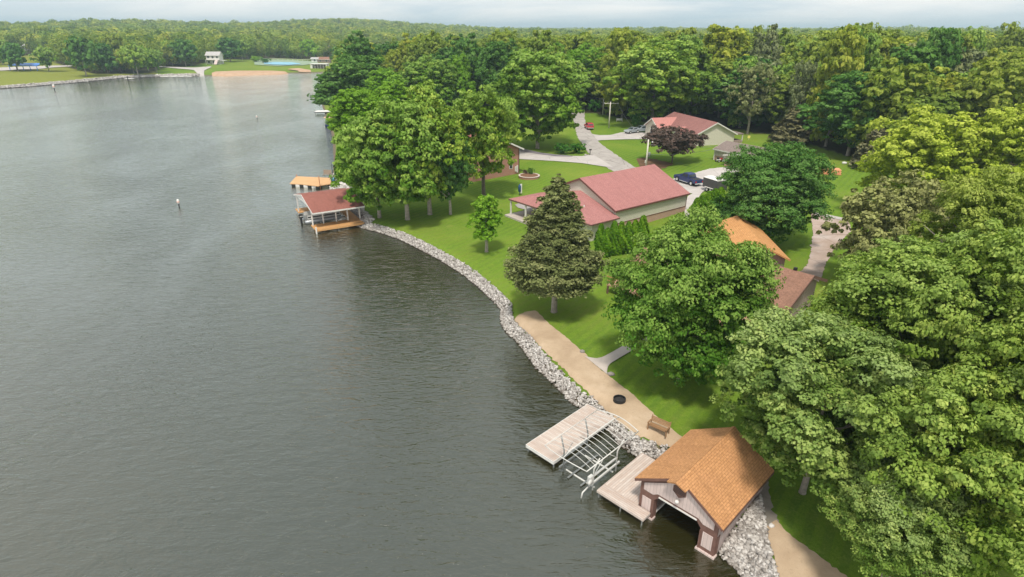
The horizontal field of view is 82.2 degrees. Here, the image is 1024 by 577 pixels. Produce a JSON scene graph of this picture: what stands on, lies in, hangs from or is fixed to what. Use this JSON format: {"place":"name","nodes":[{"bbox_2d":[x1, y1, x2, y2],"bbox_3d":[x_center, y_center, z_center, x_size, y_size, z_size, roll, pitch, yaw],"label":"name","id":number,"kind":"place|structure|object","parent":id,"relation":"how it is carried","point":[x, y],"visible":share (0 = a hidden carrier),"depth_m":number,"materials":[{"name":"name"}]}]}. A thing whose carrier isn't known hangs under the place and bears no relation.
{"place":"outdoors","nodes":[
{"label":"outdoors","id":0,"kind":"place"},
{"bbox_2d":[212,71,287,75],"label":"beach","id":1,"kind":"structure","parent":0,"point":[229,73],"depth_m":384.05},
{"bbox_2d":[0,72,739,576],"bbox_3d":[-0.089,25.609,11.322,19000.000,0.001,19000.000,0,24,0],"label":"water","id":2,"kind":"structure","parent":0,"point":[230,366],"depth_m":50.78,"materials":[{"name":"liquid"}]},
{"bbox_2d":[290,174,331,187],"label":"dock","id":3,"kind":"object","parent":2,"relation":"in","point":[310,182],"visible":0.88,"depth_m":114.11,"materials":[{"name":"brown wood"}]},
{"bbox_2d":[299,211,342,223],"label":"pontoon boat","id":4,"kind":"object","parent":2,"relation":"on","point":[329,216],"visible":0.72,"depth_m":92.22,"materials":[{"name":"metal"}]},
{"bbox_2d":[293,188,364,233],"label":"covered slip","id":5,"kind":"object","parent":2,"relation":"in","point":[323,201],"visible":0.84,"depth_m":90.16,"materials":[{"name":"red"}]},
{"bbox_2d":[526,404,613,467],"bbox_3d":[4.461,11.618,44.241,7.160,2.200,2.650,-22,32,-40],"label":"dock","id":6,"kind":"object","parent":2,"relation":"in","point":[536,445],"visible":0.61,"depth_m":43.49,"materials":[{"name":"white paint"}]},
{"bbox_2d":[545,409,638,498],"bbox_3d":[5.410,11.857,40.233,6.215,4.610,3.568,-22,32,-40],"label":"lift","id":7,"kind":"object","parent":2,"relation":"in","point":[590,481],"visible":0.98,"depth_m":39.76,"materials":[{"name":"white metal"}]},
{"bbox_2d":[597,453,654,525],"bbox_3d":[8.622,13.881,39.153,5.250,2.200,3.550,-22,32,-40],"label":"dock","id":8,"kind":"object","parent":2,"relation":"in","point":[621,488],"visible":0.54,"depth_m":38.29,"materials":[{"name":"wood"}]},
{"bbox_2d":[468,135,523,181],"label":"brick house","id":9,"kind":"structure","parent":0,"point":[510,169],"depth_m":113.26,"materials":[{"name":"red"}]},
{"bbox_2d":[0,39,1023,576],"bbox_3d":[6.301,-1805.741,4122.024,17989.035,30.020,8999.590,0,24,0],"label":"ground","id":10,"kind":"structure","parent":0,"point":[580,323],"depth_m":79.89,"materials":[{"name":"plant"}]},
{"bbox_2d":[0,41,26,70],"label":"shore tree","id":11,"kind":"object","parent":10,"relation":"on","point":[15,51],"visible":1,"depth_m":361.26,"materials":[{"name":"green plant"}]},
{"bbox_2d":[28,44,58,71],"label":"shore tree","id":12,"kind":"object","parent":10,"relation":"on","point":[45,56],"visible":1,"depth_m":364.99,"materials":[{"name":"green plant"}]},
{"bbox_2d":[61,36,97,75],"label":"shore tree","id":13,"kind":"object","parent":10,"relation":"on","point":[74,46],"visible":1,"depth_m":342.04,"materials":[{"name":"green plant"}]},
{"bbox_2d":[0,73,199,88],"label":"riprap","id":14,"kind":"object","parent":10,"relation":"on","point":[80,80],"visible":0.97,"depth_m":334.09,"materials":[{"name":"stone"}]},
{"bbox_2d":[92,42,118,72],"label":"broadleaf tree","id":15,"kind":"object","parent":10,"relation":"on","point":[102,57],"visible":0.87,"depth_m":364.19,"materials":[{"name":"green plant"}]},
{"bbox_2d":[99,33,125,71],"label":"shore tree","id":16,"kind":"object","parent":10,"relation":"on","point":[114,41],"visible":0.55,"depth_m":368.88,"materials":[{"name":"green plant"}]},
{"bbox_2d":[116,42,152,74],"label":"shore tree","id":17,"kind":"object","parent":10,"relation":"on","point":[135,58],"visible":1,"depth_m":355.69,"materials":[{"name":"green plant"}]},
{"bbox_2d":[167,38,197,66],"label":"shore tree","id":18,"kind":"object","parent":10,"relation":"on","point":[183,50],"visible":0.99,"depth_m":415.60,"materials":[{"name":"green plant"}]},
{"bbox_2d":[215,37,241,61],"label":"shore tree","id":19,"kind":"object","parent":10,"relation":"on","point":[226,46],"visible":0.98,"depth_m":463.56,"materials":[{"name":"green plant"}]},
{"bbox_2d":[307,68,350,106],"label":"tree","id":20,"kind":"object","parent":10,"relation":"on","point":[321,96],"visible":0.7,"depth_m":179.85,"materials":[{"name":"green plant"}]},
{"bbox_2d":[328,173,374,227],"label":"riprap","id":21,"kind":"object","parent":10,"relation":"on","point":[366,217],"visible":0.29,"depth_m":94.11,"materials":[{"name":"stone"}]},
{"bbox_2d":[314,53,389,107],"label":"lakeside tree","id":22,"kind":"object","parent":10,"relation":"on","point":[362,69],"visible":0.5,"depth_m":180.05,"materials":[{"name":"green plant"}]},
{"bbox_2d":[325,86,380,135],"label":"lakeside tree","id":23,"kind":"object","parent":10,"relation":"on","point":[345,101],"visible":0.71,"depth_m":111.04,"materials":[{"name":"green plant"}]},
{"bbox_2d":[334,30,380,81],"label":"broadleaf tree","id":24,"kind":"object","parent":10,"relation":"on","point":[361,44],"visible":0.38,"depth_m":222.57,"materials":[{"name":"green plant"}]},
{"bbox_2d":[329,115,399,217],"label":"maple tree","id":25,"kind":"object","parent":10,"relation":"on","point":[352,174],"visible":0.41,"depth_m":85.78,"materials":[{"name":"green plant"}]},
{"bbox_2d":[360,67,411,93],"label":"lakeside tree","id":26,"kind":"object","parent":10,"relation":"on","point":[381,75],"visible":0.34,"depth_m":173.16,"materials":[{"name":"green plant"}]},
{"bbox_2d":[364,80,415,115],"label":"lakeside tree","id":27,"kind":"object","parent":10,"relation":"on","point":[386,88],"visible":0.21,"depth_m":126.61,"materials":[{"name":"green plant"}]},
{"bbox_2d":[384,48,406,86],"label":"broadleaf tree","id":28,"kind":"object","parent":10,"relation":"on","point":[394,56],"visible":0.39,"depth_m":217.15,"materials":[{"name":"green plant"}]},
{"bbox_2d":[339,95,466,219],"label":"maple tree","id":29,"kind":"object","parent":10,"relation":"on","point":[412,187],"visible":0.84,"depth_m":82.10,"materials":[{"name":"green plant"}]},
{"bbox_2d":[403,40,432,81],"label":"broadleaf tree","id":30,"kind":"object","parent":10,"relation":"on","point":[422,50],"visible":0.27,"depth_m":213.52,"materials":[{"name":"green plant"}]},
{"bbox_2d":[398,54,459,105],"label":"lakeside tree","id":31,"kind":"object","parent":10,"relation":"on","point":[445,77],"visible":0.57,"depth_m":177.66,"materials":[{"name":"green plant"}]},
{"bbox_2d":[413,33,446,96],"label":"broadleaf tree","id":32,"kind":"object","parent":10,"relation":"on","point":[430,43],"visible":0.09,"depth_m":219.19,"materials":[{"name":"green plant"}]},
{"bbox_2d":[386,79,481,214],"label":"maple tree","id":33,"kind":"object","parent":10,"relation":"on","point":[425,98],"visible":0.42,"depth_m":85.11,"materials":[{"name":"green plant"}]},
{"bbox_2d":[426,130,475,214],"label":"lawn tree","id":34,"kind":"object","parent":10,"relation":"on","point":[460,182],"visible":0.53,"depth_m":88.14,"materials":[{"name":"green plant"}]},
{"bbox_2d":[443,53,476,105],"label":"lakeside tree","id":35,"kind":"object","parent":10,"relation":"on","point":[464,82],"visible":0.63,"depth_m":183.24,"materials":[{"name":"green plant"}]},
{"bbox_2d":[448,32,483,104],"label":"broadleaf tree","id":36,"kind":"object","parent":10,"relation":"on","point":[469,50],"visible":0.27,"depth_m":188.41,"materials":[{"name":"green plant"}]},
{"bbox_2d":[465,194,503,251],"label":"young tree","id":37,"kind":"object","parent":10,"relation":"on","point":[484,218],"visible":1,"depth_m":74.87,"materials":[{"name":"green plant"}]},
{"bbox_2d":[453,84,521,195],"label":"maple tree","id":38,"kind":"object","parent":10,"relation":"on","point":[480,127],"visible":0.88,"depth_m":94.50,"materials":[{"name":"green plant"}]},
{"bbox_2d":[472,38,518,96],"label":"roadside tree","id":39,"kind":"object","parent":10,"relation":"on","point":[500,53],"visible":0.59,"depth_m":181.28,"materials":[{"name":"green plant"}]},
{"bbox_2d":[0,17,1023,143],"bbox_3d":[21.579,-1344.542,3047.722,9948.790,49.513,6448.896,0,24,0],"label":"woods","id":40,"kind":"object","parent":10,"relation":"on","point":[275,38],"visible":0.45,"depth_m":669.47,"materials":[{"name":"green plant"}]},
{"bbox_2d":[489,45,591,148],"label":"maple tree","id":41,"kind":"object","parent":10,"relation":"on","point":[545,74],"visible":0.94,"depth_m":129.19,"materials":[{"name":"green plant"}]},
{"bbox_2d":[518,29,566,100],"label":"broadleaf tree","id":42,"kind":"object","parent":10,"relation":"on","point":[543,42],"visible":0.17,"depth_m":179.31,"materials":[{"name":"green plant"}]},
{"bbox_2d":[502,173,611,312],"bbox_3d":[4.472,-4.235,58.709,10.921,14.903,10.355,0,24,0],"label":"spruce tree","id":43,"kind":"object","parent":10,"relation":"on","point":[556,258],"visible":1,"depth_m":56.06,"materials":[{"name":"green plant"}]},
{"bbox_2d":[362,223,767,576],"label":"riprap","id":44,"kind":"object","parent":10,"relation":"on","point":[539,356],"visible":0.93,"depth_m":52.84,"materials":[{"name":"stone"}]},
{"bbox_2d":[519,149,613,167],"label":"brick house drive","id":45,"kind":"structure","parent":10,"relation":"on","point":[591,159],"depth_m":126.58,"materials":[{"name":"concrete"}]},
{"bbox_2d":[551,60,594,108],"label":"broadleaf tree","id":46,"kind":"object","parent":10,"relation":"on","point":[581,66],"visible":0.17,"depth_m":190.94,"materials":[{"name":"green plant"}]},
{"bbox_2d":[564,31,600,59],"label":"broadleaf tree","id":47,"kind":"object","parent":10,"relation":"on","point":[580,39],"visible":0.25,"depth_m":212.25,"materials":[{"name":"green plant"}]},
{"bbox_2d":[563,42,607,107],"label":"roadside tree","id":48,"kind":"object","parent":10,"relation":"on","point":[585,60],"visible":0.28,"depth_m":195.31,"materials":[{"name":"green plant"}]},
{"bbox_2d":[505,164,689,240],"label":"house","id":49,"kind":"structure","parent":10,"relation":"on","point":[652,192],"depth_m":86.55,"materials":[{"name":"red"}]},
{"bbox_2d":[515,310,681,446],"bbox_3d":[6.874,7.565,50.505,3.670,0.762,26.216,-12,27,-25],"label":"sand strip","id":50,"kind":"object","parent":10,"relation":"on","point":[586,373],"visible":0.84,"depth_m":49.42,"materials":[{"name":"sand"}]},
{"bbox_2d":[587,56,617,106],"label":"broadleaf tree","id":51,"kind":"object","parent":10,"relation":"on","point":[597,92],"visible":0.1,"depth_m":191.32,"materials":[{"name":"green plant"}]},
{"bbox_2d":[585,338,647,373],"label":"garden path","id":52,"kind":"structure","parent":10,"relation":"on","point":[603,362],"depth_m":52.41,"materials":[{"name":"concrete"}]},
{"bbox_2d":[593,132,646,140],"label":"cream house drive","id":53,"kind":"structure","parent":10,"relation":"on","point":[628,135],"depth_m":150.57,"materials":[{"name":"concrete"}]},
{"bbox_2d":[599,28,647,117],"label":"broadleaf tree","id":54,"kind":"object","parent":10,"relation":"on","point":[616,37],"visible":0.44,"depth_m":173.10,"materials":[{"name":"green plant"}]},
{"bbox_2d":[598,36,721,118],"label":"broadleaf tree","id":55,"kind":"object","parent":10,"relation":"on","point":[649,63],"visible":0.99,"depth_m":155.66,"materials":[{"name":"green plant"}]},
{"bbox_2d":[640,124,708,162],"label":"purple tree","id":56,"kind":"object","parent":10,"relation":"on","point":[677,142],"visible":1,"depth_m":118.71,"materials":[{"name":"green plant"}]},
{"bbox_2d":[657,27,697,110],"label":"broadleaf tree","id":57,"kind":"object","parent":10,"relation":"on","point":[668,35],"visible":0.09,"depth_m":185.21,"materials":[{"name":"green plant"}]},
{"bbox_2d":[601,201,786,387],"bbox_3d":[13.827,1.153,46.006,14.241,15.023,13.811,14,27,28],"label":"maple tree","id":58,"kind":"object","parent":10,"relation":"on","point":[674,309],"visible":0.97,"depth_m":43.16,"materials":[{"name":"green plant"}]},
{"bbox_2d":[644,112,743,145],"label":"cream house","id":59,"kind":"structure","parent":10,"relation":"on","point":[717,133],"depth_m":140.59,"materials":[{"name":"red"}]},
{"bbox_2d":[676,47,724,115],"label":"broadleaf tree","id":60,"kind":"object","parent":10,"relation":"on","point":[702,65],"visible":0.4,"depth_m":165.14,"materials":[{"name":"green plant"}]},
{"bbox_2d":[634,426,773,559],"bbox_3d":[11.881,12.296,36.738,7.310,5.075,5.853,-22,32,-40],"label":"boathouse","id":61,"kind":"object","parent":10,"relation":"on","point":[712,482],"visible":0.96,"depth_m":35.25,"materials":[{"name":"wood"}]},
{"bbox_2d":[673,167,735,192],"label":"garage drive","id":62,"kind":"structure","parent":10,"relation":"on","point":[693,188],"depth_m":111.58,"materials":[{"name":"concrete"}]},
{"bbox_2d":[606,216,827,321],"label":"lake house","id":63,"kind":"structure","parent":10,"relation":"on","point":[797,290],"depth_m":59.20,"materials":[{"name":"brown"}]},
{"bbox_2d":[697,58,738,116],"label":"broadleaf tree","id":64,"kind":"object","parent":10,"relation":"on","point":[727,66],"visible":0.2,"depth_m":171.86,"materials":[{"name":"green plant"}]},
{"bbox_2d":[700,23,750,113],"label":"broadleaf tree","id":65,"kind":"object","parent":10,"relation":"on","point":[721,46],"visible":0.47,"depth_m":176.88,"materials":[{"name":"green plant"}]},
{"bbox_2d":[709,68,773,127],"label":"broadleaf tree","id":66,"kind":"object","parent":10,"relation":"on","point":[729,107],"visible":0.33,"depth_m":156.41,"materials":[{"name":"green plant"}]},
{"bbox_2d":[713,141,769,165],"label":"garage","id":67,"kind":"structure","parent":10,"relation":"on","point":[725,149],"depth_m":122.19,"materials":[{"name":"beige"}]},
{"bbox_2d":[721,494,779,576],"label":"riprap","id":68,"kind":"object","parent":10,"relation":"on","point":[752,528],"visible":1,"depth_m":33.99,"materials":[{"name":"stone"}]},
{"bbox_2d":[722,63,778,133],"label":"broadleaf tree","id":69,"kind":"object","parent":10,"relation":"on","point":[751,109],"visible":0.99,"depth_m":147.26,"materials":[{"name":"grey plant"}]},
{"bbox_2d":[749,481,778,525],"bbox_3d":[15.493,13.281,36.791,1.775,0.051,4.708,5,24,11],"label":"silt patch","id":70,"kind":"object","parent":10,"relation":"on","point":[771,515],"visible":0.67,"depth_m":36.45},
{"bbox_2d":[748,23,783,62],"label":"broadleaf tree","id":71,"kind":"object","parent":10,"relation":"on","point":[760,46],"visible":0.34,"depth_m":185.46,"materials":[{"name":"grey plant"}]},
{"bbox_2d":[708,141,838,243],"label":"maple tree","id":72,"kind":"object","parent":10,"relation":"on","point":[787,187],"visible":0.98,"depth_m":71.30,"materials":[{"name":"green plant"}]},
{"bbox_2d":[750,27,800,59],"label":"broadleaf tree","id":73,"kind":"object","parent":10,"relation":"on","point":[783,36],"visible":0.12,"depth_m":201.86,"materials":[{"name":"green plant"}]},
{"bbox_2d":[759,70,815,124],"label":"broadleaf tree","id":74,"kind":"object","parent":10,"relation":"on","point":[776,115],"visible":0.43,"depth_m":147.84,"materials":[{"name":"green plant"}]},
{"bbox_2d":[767,105,813,144],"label":"spruce tree","id":75,"kind":"object","parent":10,"relation":"on","point":[788,127],"visible":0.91,"depth_m":137.49,"materials":[{"name":"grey plant"}]},
{"bbox_2d":[784,59,817,118],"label":"broadleaf tree","id":76,"kind":"object","parent":10,"relation":"on","point":[808,68],"visible":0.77,"depth_m":138.79,"materials":[{"name":"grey plant"}]},
{"bbox_2d":[780,34,831,68],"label":"broadleaf tree","id":77,"kind":"object","parent":10,"relation":"on","point":[806,55],"visible":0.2,"depth_m":161.31,"materials":[{"name":"green plant"}]},
{"bbox_2d":[767,520,846,576],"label":"sand patch","id":78,"kind":"object","parent":10,"relation":"on","point":[794,557],"visible":1,"depth_m":32.70,"materials":[{"name":"sand"}]},
{"bbox_2d":[709,303,934,496],"bbox_3d":[18.373,7.500,34.789,12.378,12.735,12.348,4,24,9],"label":"maple tree","id":79,"kind":"object","parent":10,"relation":"on","point":[810,437],"visible":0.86,"depth_m":32.47,"materials":[{"name":"green plant"}]},
{"bbox_2d":[800,213,850,281],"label":"parking pad","id":80,"kind":"object","parent":10,"relation":"on","point":[820,248],"visible":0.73,"depth_m":77.11,"materials":[{"name":"concrete"}]},
{"bbox_2d":[806,23,867,146],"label":"broadleaf tree","id":81,"kind":"object","parent":10,"relation":"on","point":[842,61],"visible":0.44,"depth_m":127.03,"materials":[{"name":"green plant"}]},
{"bbox_2d":[796,69,917,155],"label":"broadleaf tree","id":82,"kind":"object","parent":10,"relation":"on","point":[838,118],"visible":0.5,"depth_m":121.13,"materials":[{"name":"green plant"}]},
{"bbox_2d":[840,28,883,71],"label":"broadleaf tree","id":83,"kind":"object","parent":10,"relation":"on","point":[871,60],"visible":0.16,"depth_m":136.01,"materials":[{"name":"green plant"}]},
{"bbox_2d":[849,128,890,169],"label":"spruce tree","id":84,"kind":"object","parent":10,"relation":"on","point":[866,147],"visible":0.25,"depth_m":113.51,"materials":[{"name":"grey plant"}]},
{"bbox_2d":[816,168,956,258],"bbox_3d":[39.543,-5.719,61.710,12.734,13.193,14.307,1,24,2],"label":"broadleaf tree","id":85,"kind":"object","parent":10,"relation":"on","point":[905,203],"visible":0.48,"depth_m":58.11,"materials":[{"name":"green plant"}]},
{"bbox_2d":[844,57,947,156],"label":"broadleaf tree","id":86,"kind":"object","parent":10,"relation":"on","point":[904,87],"visible":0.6,"depth_m":112.66,"materials":[{"name":"green plant"}]},
{"bbox_2d":[876,36,915,68],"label":"broadleaf tree","id":87,"kind":"object","parent":10,"relation":"on","point":[887,44],"visible":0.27,"depth_m":151.94,"materials":[{"name":"green plant"}]},
{"bbox_2d":[818,456,988,576],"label":"maple tree","id":88,"kind":"object","parent":10,"relation":"on","point":[883,538],"visible":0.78,"depth_m":26.66,"materials":[{"name":"green plant"}]},
{"bbox_2d":[800,229,1023,381],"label":"maple tree","id":89,"kind":"object","parent":10,"relation":"on","point":[867,290],"visible":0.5,"depth_m":35.50,"materials":[{"name":"green plant"}]},
{"bbox_2d":[881,44,960,77],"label":"broadleaf tree","id":90,"kind":"object","parent":10,"relation":"on","point":[919,55],"visible":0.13,"depth_m":135.04,"materials":[{"name":"green plant"}]},
{"bbox_2d":[854,103,991,198],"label":"broadleaf tree","id":91,"kind":"object","parent":10,"relation":"on","point":[924,149],"visible":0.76,"depth_m":80.85,"materials":[{"name":"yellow plant"}]},
{"bbox_2d":[881,91,967,141],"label":"broadleaf tree","id":92,"kind":"object","parent":10,"relation":"on","point":[947,105],"visible":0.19,"depth_m":111.15,"materials":[{"name":"green plant"}]},
{"bbox_2d":[830,362,1023,576],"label":"maple tree","id":93,"kind":"object","parent":10,"relation":"on","point":[1001,540],"visible":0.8,"depth_m":26.07,"materials":[{"name":"green plant"}]},
{"bbox_2d":[914,26,966,77],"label":"broadleaf tree","id":94,"kind":"object","parent":10,"relation":"on","point":[942,38],"visible":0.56,"depth_m":135.37,"materials":[{"name":"green plant"}]},
{"bbox_2d":[915,66,991,120],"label":"broadleaf tree","id":95,"kind":"object","parent":10,"relation":"on","point":[943,84],"visible":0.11,"depth_m":118.84,"materials":[{"name":"green plant"}]},
{"bbox_2d":[887,218,1023,404],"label":"maple tree","id":96,"kind":"object","parent":10,"relation":"on","point":[1004,247],"visible":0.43,"depth_m":32.07,"materials":[{"name":"green plant"}]},
{"bbox_2d":[907,164,1023,273],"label":"maple tree","id":97,"kind":"object","parent":10,"relation":"on","point":[990,195],"visible":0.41,"depth_m":41.38,"materials":[{"name":"green plant"}]},
{"bbox_2d":[913,298,1023,521],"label":"maple tree","id":98,"kind":"object","parent":10,"relation":"on","point":[1004,341],"visible":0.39,"depth_m":28.23,"materials":[{"name":"green plant"}]},
{"bbox_2d":[947,46,999,82],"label":"broadleaf tree","id":99,"kind":"object","parent":10,"relation":"on","point":[978,55],"visible":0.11,"depth_m":143.89,"materials":[{"name":"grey plant"}]},
{"bbox_2d":[960,26,986,51],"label":"broadleaf tree","id":100,"kind":"object","parent":10,"relation":"on","point":[979,35],"visible":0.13,"depth_m":162.33,"materials":[{"name":"green plant"}]},
{"bbox_2d":[932,103,1023,193],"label":"broadleaf tree","id":101,"kind":"object","parent":10,"relation":"on","point":[1005,125],"visible":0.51,"depth_m":78.26,"materials":[{"name":"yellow plant"}]},
{"bbox_2d":[950,60,1023,162],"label":"broadleaf tree","id":102,"kind":"object","parent":10,"relation":"on","point":[1003,94],"visible":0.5,"depth_m":110.60,"materials":[{"name":"green plant"}]},
{"bbox_2d":[968,47,1022,75],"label":"broadleaf tree","id":103,"kind":"object","parent":10,"relation":"on","point":[994,52],"visible":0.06,"depth_m":134.57,"materials":[{"name":"green plant"}]},
{"bbox_2d":[969,52,1023,138],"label":"broadleaf tree","id":104,"kind":"object","parent":10,"relation":"on","point":[1017,61],"visible":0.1,"depth_m":119.22,"materials":[{"name":"green plant"}]},
{"bbox_2d":[989,21,1023,52],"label":"broadleaf tree","id":105,"kind":"object","parent":10,"relation":"on","point":[1009,38],"visible":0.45,"depth_m":184.83,"materials":[{"name":"green plant"}]},
{"bbox_2d":[0,0,1023,28],"label":"sky","id":106,"kind":"structure","parent":0,"point":[812,14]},
{"bbox_2d":[571,108,635,170],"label":"road","id":107,"kind":"structure","parent":0,"point":[601,151],"depth_m":136.53,"materials":[{"name":"concrete"}]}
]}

